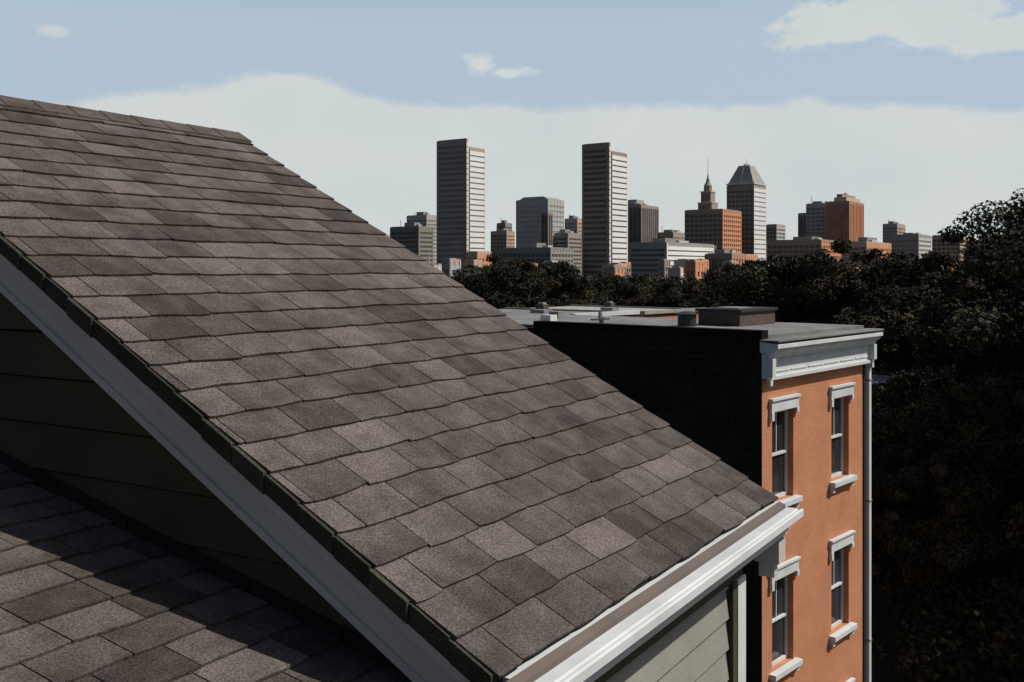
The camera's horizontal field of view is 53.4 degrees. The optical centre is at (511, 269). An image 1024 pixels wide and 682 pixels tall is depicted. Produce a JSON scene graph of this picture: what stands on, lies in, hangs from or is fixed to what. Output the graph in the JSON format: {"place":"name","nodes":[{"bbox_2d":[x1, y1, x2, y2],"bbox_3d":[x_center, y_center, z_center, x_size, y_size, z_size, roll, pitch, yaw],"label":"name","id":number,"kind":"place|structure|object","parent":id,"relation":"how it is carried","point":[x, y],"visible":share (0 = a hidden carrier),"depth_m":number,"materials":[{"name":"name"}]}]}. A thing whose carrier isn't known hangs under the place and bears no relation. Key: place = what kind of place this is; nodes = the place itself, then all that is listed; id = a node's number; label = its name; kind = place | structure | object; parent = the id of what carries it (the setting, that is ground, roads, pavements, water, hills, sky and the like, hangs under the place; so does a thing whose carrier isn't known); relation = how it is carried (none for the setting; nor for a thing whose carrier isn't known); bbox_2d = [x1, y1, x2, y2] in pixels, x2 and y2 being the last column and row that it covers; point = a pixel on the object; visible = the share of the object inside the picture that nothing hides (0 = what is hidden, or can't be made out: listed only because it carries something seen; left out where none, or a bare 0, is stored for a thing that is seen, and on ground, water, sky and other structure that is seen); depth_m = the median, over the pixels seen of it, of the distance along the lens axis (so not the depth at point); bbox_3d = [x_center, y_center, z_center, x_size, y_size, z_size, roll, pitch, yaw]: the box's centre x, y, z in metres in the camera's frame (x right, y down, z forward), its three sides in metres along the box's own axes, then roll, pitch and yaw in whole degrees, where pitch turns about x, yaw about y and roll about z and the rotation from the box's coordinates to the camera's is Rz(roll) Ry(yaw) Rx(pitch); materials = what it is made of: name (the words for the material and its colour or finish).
{"place":"outdoors","nodes":[
{"label":"outdoors","id":0,"kind":"place"},
{"bbox_2d":[390,220,432,262],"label":"office building","id":1,"kind":"structure","parent":0,"point":[415,238],"depth_m":908.51,"materials":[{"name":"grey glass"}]},
{"bbox_2d":[407,212,436,262],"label":"office building","id":2,"kind":"structure","parent":0,"point":[425,219],"depth_m":1059.55,"materials":[{"name":"grey concrete"}]},
{"bbox_2d":[432,265,441,270],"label":"building","id":3,"kind":"structure","parent":0,"point":[439,267],"depth_m":555.74,"materials":[{"name":"white concrete"}]},
{"bbox_2d":[463,259,482,268],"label":"building","id":4,"kind":"structure","parent":0,"point":[477,262],"depth_m":608.18,"materials":[{"name":"beige concrete"}]},
{"bbox_2d":[467,251,491,265],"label":"office building","id":5,"kind":"structure","parent":0,"point":[480,255],"depth_m":704.51,"materials":[{"name":"brown brick"}]},
{"bbox_2d":[491,227,514,252],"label":"office building","id":6,"kind":"structure","parent":0,"point":[502,237],"depth_m":1157.10,"materials":[{"name":"grey concrete"}]},
{"bbox_2d":[497,220,511,230],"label":"office building","id":7,"kind":"structure","parent":0,"point":[505,224],"depth_m":1306.27,"materials":[{"name":"grey concrete"}]},
{"bbox_2d":[0,0,1023,251],"label":"sky","id":8,"kind":"structure","parent":0,"point":[912,110],"materials":[{"name":"blue"}]},
{"bbox_2d":[493,240,572,268],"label":"office building","id":9,"kind":"structure","parent":0,"point":[536,253],"depth_m":774.99,"materials":[{"name":"grey concrete"}]},
{"bbox_2d":[541,212,552,244],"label":"office building","id":10,"kind":"structure","parent":0,"point":[547,228],"depth_m":962.68,"materials":[{"name":"grey concrete"}]},
{"bbox_2d":[498,302,639,316],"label":"row house","id":11,"kind":"structure","parent":0,"point":[542,307],"depth_m":58.47,"materials":[{"name":"grey brick"}]},
{"bbox_2d":[565,214,581,233],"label":"office building","id":12,"kind":"structure","parent":0,"point":[573,223],"depth_m":1084.51,"materials":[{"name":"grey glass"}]},
{"bbox_2d":[504,301,704,318],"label":"row house","id":13,"kind":"structure","parent":0,"point":[661,312],"depth_m":71.10,"materials":[{"name":"grey brick"}]},
{"bbox_2d":[619,261,630,277],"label":"building","id":14,"kind":"structure","parent":0,"point":[628,267],"depth_m":651.43,"materials":[{"name":"brick"}]},
{"bbox_2d":[628,199,643,204],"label":"office building","id":15,"kind":"structure","parent":0,"point":[631,202],"depth_m":1053.95,"materials":[{"name":"grey concrete"}]},
{"bbox_2d":[628,202,658,261],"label":"office building","id":16,"kind":"structure","parent":0,"point":[643,222],"depth_m":987.24,"materials":[{"name":"grey glass"}]},
{"bbox_2d":[658,259,669,276],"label":"building","id":17,"kind":"structure","parent":0,"point":[663,265],"depth_m":558.53,"materials":[{"name":"grey concrete"}]},
{"bbox_2d":[658,230,684,240],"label":"office building","id":18,"kind":"structure","parent":0,"point":[677,234],"depth_m":1008.00,"materials":[{"name":"beige concrete"}]},
{"bbox_2d":[685,174,740,252],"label":"spired tower building","id":19,"kind":"structure","parent":0,"point":[708,221],"depth_m":863.37,"materials":[{"name":"orange brick"}]},
{"bbox_2d":[705,245,746,272],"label":"office building","id":20,"kind":"structure","parent":0,"point":[717,258],"depth_m":566.70,"materials":[{"name":"orange brick"}]},
{"bbox_2d":[726,158,766,260],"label":"pyramid roof tower","id":21,"kind":"structure","parent":0,"point":[746,191],"depth_m":907.76,"materials":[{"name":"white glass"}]},
{"bbox_2d":[746,254,757,261],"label":"office building","id":22,"kind":"structure","parent":0,"point":[753,257],"depth_m":815.77,"materials":[{"name":"orange brick"}]},
{"bbox_2d":[798,213,805,236],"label":"office building","id":23,"kind":"structure","parent":0,"point":[801,224],"depth_m":1053.81,"materials":[{"name":"grey glass"}]},
{"bbox_2d":[767,236,840,259],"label":"office building","id":24,"kind":"structure","parent":0,"point":[797,246],"depth_m":835.38,"materials":[{"name":"brown brick"}]},
{"bbox_2d":[827,193,863,240],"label":"office building","id":25,"kind":"structure","parent":0,"point":[845,216],"depth_m":948.14,"materials":[{"name":"orange brick"}]},
{"bbox_2d":[841,233,890,267],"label":"office building","id":26,"kind":"structure","parent":0,"point":[861,244],"depth_m":810.91,"materials":[{"name":"brown"}]},
{"bbox_2d":[883,219,904,243],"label":"office building","id":27,"kind":"structure","parent":0,"point":[890,228],"depth_m":1206.74,"materials":[{"name":"grey glass"}]},
{"bbox_2d":[891,228,931,260],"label":"office building","id":28,"kind":"structure","parent":0,"point":[917,244],"depth_m":908.40,"materials":[{"name":"grey glass"}]},
{"bbox_2d":[871,561,1023,681],"bbox_3d":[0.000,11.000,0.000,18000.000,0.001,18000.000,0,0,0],"label":"ground","id":29,"kind":"structure","parent":0,"point":[884,623],"depth_m":29.27,"materials":[{"name":"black plant"}]},
{"bbox_2d":[1,463,388,667],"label":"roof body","id":30,"kind":"structure","parent":29,"relation":"on","point":[39,485],"depth_m":3.47,"materials":[{"name":"black paint"}]},
{"bbox_2d":[0,463,411,681],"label":"roof shingles","id":31,"kind":"object","parent":30,"relation":"on","point":[108,599],"visible":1,"depth_m":2.92,"materials":[{"name":"grey"}]},
{"bbox_2d":[0,292,404,674],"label":"gable wall","id":32,"kind":"structure","parent":29,"relation":"on","point":[66,419],"depth_m":3.53,"materials":[{"name":"green paint"}]},
{"bbox_2d":[0,450,402,672],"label":"step flashing","id":33,"kind":"object","parent":32,"relation":"attached to","point":[318,621],"visible":0.93,"depth_m":3.26,"materials":[{"name":"black metal"}]},
{"bbox_2d":[0,253,469,681],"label":"rake fascia","id":34,"kind":"structure","parent":32,"relation":"on","point":[410,652],"depth_m":3.07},
{"bbox_2d":[23,123,770,681],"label":"roof deck","id":35,"kind":"structure","parent":32,"relation":"on","point":[631,591],"depth_m":3.36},
{"bbox_2d":[0,233,501,681],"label":"rake edge shingles","id":36,"kind":"object","parent":35,"relation":"on","point":[405,610],"visible":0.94,"depth_m":2.99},
{"bbox_2d":[0,106,778,678],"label":"roof shingles","id":37,"kind":"object","parent":35,"relation":"on","point":[496,492],"visible":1,"depth_m":3.94,"materials":[{"name":"grey"}]},
{"bbox_2d":[0,95,251,142],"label":"ridge cap","id":38,"kind":"object","parent":37,"relation":"on","point":[8,101],"visible":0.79,"depth_m":5.56,"materials":[{"name":"grey"}]},
{"bbox_2d":[442,258,460,276],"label":"building","id":39,"kind":"structure","parent":29,"relation":"on","point":[450,266],"depth_m":402.91,"materials":[{"name":"grey concrete"}]},
{"bbox_2d":[437,138,485,268],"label":"skyscraper","id":40,"kind":"structure","parent":29,"relation":"on","point":[461,198],"depth_m":808.70,"materials":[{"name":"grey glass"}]},
{"bbox_2d":[450,264,489,291],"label":"deciduous tree","id":41,"kind":"object","parent":29,"relation":"on","point":[456,273],"visible":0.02,"depth_m":93.82,"materials":[{"name":"green plant"}]},
{"bbox_2d":[457,253,568,308],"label":"deciduous tree","id":42,"kind":"object","parent":29,"relation":"on","point":[499,285],"visible":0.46,"depth_m":86.67,"materials":[{"name":"green plant"}]},
{"bbox_2d":[516,196,563,247],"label":"glass office tower","id":43,"kind":"structure","parent":29,"relation":"on","point":[529,210],"depth_m":1012.92,"materials":[{"name":"grey glass"}]},
{"bbox_2d":[530,260,600,306],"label":"deciduous tree","id":44,"kind":"object","parent":29,"relation":"on","point":[564,272],"visible":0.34,"depth_m":95.39,"materials":[{"name":"green plant"}]},
{"bbox_2d":[554,228,581,275],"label":"office building","id":45,"kind":"structure","parent":29,"relation":"on","point":[565,238],"depth_m":1009.99,"materials":[{"name":"grey glass"}]},
{"bbox_2d":[544,280,614,306],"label":"deciduous tree","id":46,"kind":"object","parent":29,"relation":"on","point":[602,299],"visible":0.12,"depth_m":97.78,"materials":[{"name":"green plant"}]},
{"bbox_2d":[582,142,627,276],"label":"skyscraper","id":47,"kind":"structure","parent":29,"relation":"on","point":[604,204],"depth_m":798.08,"materials":[{"name":"grey glass"}]},
{"bbox_2d":[448,272,763,292],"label":"distant trees","id":48,"kind":"object","parent":29,"relation":"on","point":[664,278],"visible":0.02,"depth_m":395.85,"materials":[{"name":"green plant"}]},
{"bbox_2d":[601,265,625,277],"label":"building","id":49,"kind":"structure","parent":29,"relation":"on","point":[602,267],"depth_m":505.34,"materials":[{"name":"grey concrete"}]},
{"bbox_2d":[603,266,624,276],"bbox_3d":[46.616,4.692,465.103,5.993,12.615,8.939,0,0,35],"label":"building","id":50,"kind":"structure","parent":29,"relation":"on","point":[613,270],"depth_m":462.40,"materials":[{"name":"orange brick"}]},
{"bbox_2d":[589,273,642,297],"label":"deciduous tree","id":51,"kind":"object","parent":29,"relation":"on","point":[607,280],"visible":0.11,"depth_m":107.60,"materials":[{"name":"green plant"}]},
{"bbox_2d":[609,262,625,265],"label":"building","id":52,"kind":"structure","parent":29,"relation":"on","point":[624,264],"depth_m":557.57,"materials":[{"name":"beige concrete"}]},
{"bbox_2d":[606,275,674,306],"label":"deciduous tree","id":53,"kind":"object","parent":29,"relation":"on","point":[625,291],"visible":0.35,"depth_m":102.24,"materials":[{"name":"green plant"}]},
{"bbox_2d":[526,320,768,681],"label":"side wall","id":54,"kind":"structure","parent":29,"relation":"on","point":[696,386],"depth_m":19.26,"materials":[{"name":"black"}]},
{"bbox_2d":[642,278,681,288],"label":"deciduous tree","id":55,"kind":"object","parent":29,"relation":"on","point":[663,281],"depth_m":106.40,"materials":[{"name":"green plant"}]},
{"bbox_2d":[629,238,713,278],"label":"hotel building","id":56,"kind":"structure","parent":29,"relation":"on","point":[644,257],"depth_m":732.90,"materials":[{"name":"white concrete"}]},
{"bbox_2d":[649,276,696,307],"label":"deciduous tree","id":57,"kind":"object","parent":29,"relation":"on","point":[667,297],"visible":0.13,"depth_m":101.29,"materials":[{"name":"green plant"}]},
{"bbox_2d":[606,574,745,681],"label":"front wall","id":58,"kind":"structure","parent":29,"relation":"on","point":[705,642],"depth_m":4.12,"materials":[{"name":"beige wood"}]},
{"bbox_2d":[503,501,803,681],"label":"eave moulding","id":59,"kind":"object","parent":58,"relation":"on","point":[607,644],"visible":0.99,"depth_m":3.38,"materials":[{"name":"grey paint"}]},
{"bbox_2d":[668,266,684,282],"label":"building","id":60,"kind":"structure","parent":29,"relation":"on","point":[677,271],"depth_m":436.94,"materials":[{"name":"grey concrete"}]},
{"bbox_2d":[674,259,688,266],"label":"building","id":61,"kind":"structure","parent":29,"relation":"on","point":[679,262],"depth_m":440.46,"materials":[{"name":"grey concrete"}]},
{"bbox_2d":[672,280,702,307],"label":"deciduous tree","id":62,"kind":"object","parent":29,"relation":"on","point":[680,301],"visible":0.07,"depth_m":95.34,"materials":[{"name":"green plant"}]},
{"bbox_2d":[685,259,704,282],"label":"building","id":63,"kind":"structure","parent":29,"relation":"on","point":[695,267],"depth_m":392.10,"materials":[{"name":"orange brick"}]},
{"bbox_2d":[700,259,708,272],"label":"building","id":64,"kind":"structure","parent":29,"relation":"on","point":[706,261],"depth_m":508.40,"materials":[{"name":"orange brick"}]},
{"bbox_2d":[684,263,775,307],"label":"deciduous tree","id":65,"kind":"object","parent":29,"relation":"on","point":[704,299],"visible":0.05,"depth_m":82.11,"materials":[{"name":"green plant"}]},
{"bbox_2d":[722,260,738,267],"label":"building","id":66,"kind":"structure","parent":29,"relation":"on","point":[730,261],"depth_m":526.62,"materials":[{"name":"orange"}]},
{"bbox_2d":[766,224,784,259],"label":"office building","id":67,"kind":"structure","parent":29,"relation":"on","point":[775,231],"depth_m":1105.25,"materials":[{"name":"grey glass"}]},
{"bbox_2d":[706,254,846,323],"bbox_3d":[17.418,5.033,66.092,9.537,12.187,10.455,0,0,13],"label":"deciduous tree","id":68,"kind":"object","parent":29,"relation":"on","point":[749,275],"visible":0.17,"depth_m":63.81,"materials":[{"name":"green plant"}]},
{"bbox_2d":[761,356,862,681],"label":"brick walls","id":69,"kind":"structure","parent":29,"relation":"on","point":[818,525],"depth_m":20.15,"materials":[{"name":"orange brick"}]},
{"bbox_2d":[502,311,863,338],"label":"flat roof","id":70,"kind":"structure","parent":69,"relation":"on","point":[780,329],"depth_m":22.29,"materials":[{"name":"metal"}]},
{"bbox_2d":[540,306,777,326],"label":"roof vents and hatch","id":71,"kind":"object","parent":70,"relation":"on","point":[739,316],"visible":0.78,"depth_m":21.88,"materials":[{"name":"grey metal"}]},
{"bbox_2d":[769,382,856,681],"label":"windows","id":72,"kind":"structure","parent":69,"relation":"attached to","point":[779,407],"depth_m":19.39,"materials":[{"name":"white paint"}]},
{"bbox_2d":[759,328,883,386],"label":"cornice","id":73,"kind":"structure","parent":69,"relation":"attached to","point":[788,357],"depth_m":19.70,"materials":[{"name":"white paint"}]},
{"bbox_2d":[863,363,871,681],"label":"downspout","id":74,"kind":"object","parent":69,"relation":"attached to","point":[867,501],"visible":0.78,"depth_m":21.89,"materials":[{"name":"white paint"}]},
{"bbox_2d":[806,197,827,239],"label":"office building","id":75,"kind":"structure","parent":29,"relation":"on","point":[816,218],"depth_m":1008.36,"materials":[{"name":"grey glass"}]},
{"bbox_2d":[758,238,943,323],"bbox_3d":[20.025,4.608,61.188,11.540,13.038,11.919,0,0,-36],"label":"deciduous tree","id":76,"kind":"object","parent":29,"relation":"on","point":[801,299],"visible":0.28,"depth_m":60.60,"materials":[{"name":"green plant"}]},
{"bbox_2d":[833,283,952,375],"bbox_3d":[18.916,5.869,47.928,8.202,10.481,8.991,0,0,21],"label":"deciduous tree","id":77,"kind":"object","parent":29,"relation":"on","point":[895,313],"visible":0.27,"depth_m":47.31,"materials":[{"name":"green plant"}]},
{"bbox_2d":[871,370,919,529],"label":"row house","id":78,"kind":"structure","parent":29,"relation":"on","point":[876,378],"depth_m":43.52,"materials":[{"name":"grey brick"}]},
{"bbox_2d":[827,258,968,357],"bbox_3d":[23.054,5.152,57.896,9.346,11.943,10.246,0,0,-25],"label":"deciduous tree","id":79,"kind":"object","parent":29,"relation":"on","point":[878,263],"visible":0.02,"depth_m":57.67,"materials":[{"name":"green plant"}]},
{"bbox_2d":[871,374,971,445],"bbox_3d":[16.277,7.420,38.016,6.273,7.312,5.722,0,0,-32],"label":"deciduous tree","id":80,"kind":"object","parent":29,"relation":"on","point":[875,397],"depth_m":37.69,"materials":[{"name":"green plant"}]},
{"bbox_2d":[853,241,1016,369],"bbox_3d":[23.701,4.795,52.732,11.204,12.658,11.572,0,0,-22],"label":"deciduous tree","id":81,"kind":"object","parent":29,"relation":"on","point":[901,273],"visible":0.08,"depth_m":53.05,"materials":[{"name":"green plant"}]},
{"bbox_2d":[871,438,1023,644],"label":"deciduous tree","id":82,"kind":"object","parent":29,"relation":"on","point":[901,534],"visible":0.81,"depth_m":28.85,"materials":[{"name":"green plant"}]},
{"bbox_2d":[871,516,1023,681],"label":"shrubbery","id":83,"kind":"object","parent":29,"relation":"on","point":[973,618],"visible":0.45,"depth_m":27.47,"materials":[{"name":"green plant"}]},
{"bbox_2d":[871,276,1023,439],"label":"deciduous tree","id":84,"kind":"object","parent":29,"relation":"on","point":[966,341],"visible":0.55,"depth_m":37.00,"materials":[{"name":"green plant"}]},
{"bbox_2d":[871,363,1023,526],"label":"deciduous tree","id":85,"kind":"object","parent":29,"relation":"on","point":[906,425],"visible":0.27,"depth_m":32.65,"materials":[{"name":"green plant"}]},
{"bbox_2d":[909,371,1023,585],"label":"deciduous tree","id":86,"kind":"object","parent":29,"relation":"on","point":[993,444],"visible":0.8,"depth_m":28.91,"materials":[{"name":"green plant"}]},
{"bbox_2d":[911,188,1023,379],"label":"deciduous tree","id":87,"kind":"object","parent":29,"relation":"on","point":[985,269],"visible":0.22,"depth_m":41.69,"materials":[{"name":"green plant"}]},
{"bbox_2d":[990,224,1023,379],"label":"deciduous tree","id":88,"kind":"object","parent":29,"relation":"on","point":[1016,246],"visible":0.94,"depth_m":31.57,"materials":[{"name":"green plant"}]},
{"bbox_2d":[932,232,974,262],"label":"office building","id":89,"kind":"structure","parent":0,"point":[944,248],"depth_m":1009.03,"materials":[{"name":"brown glass"}]}
]}

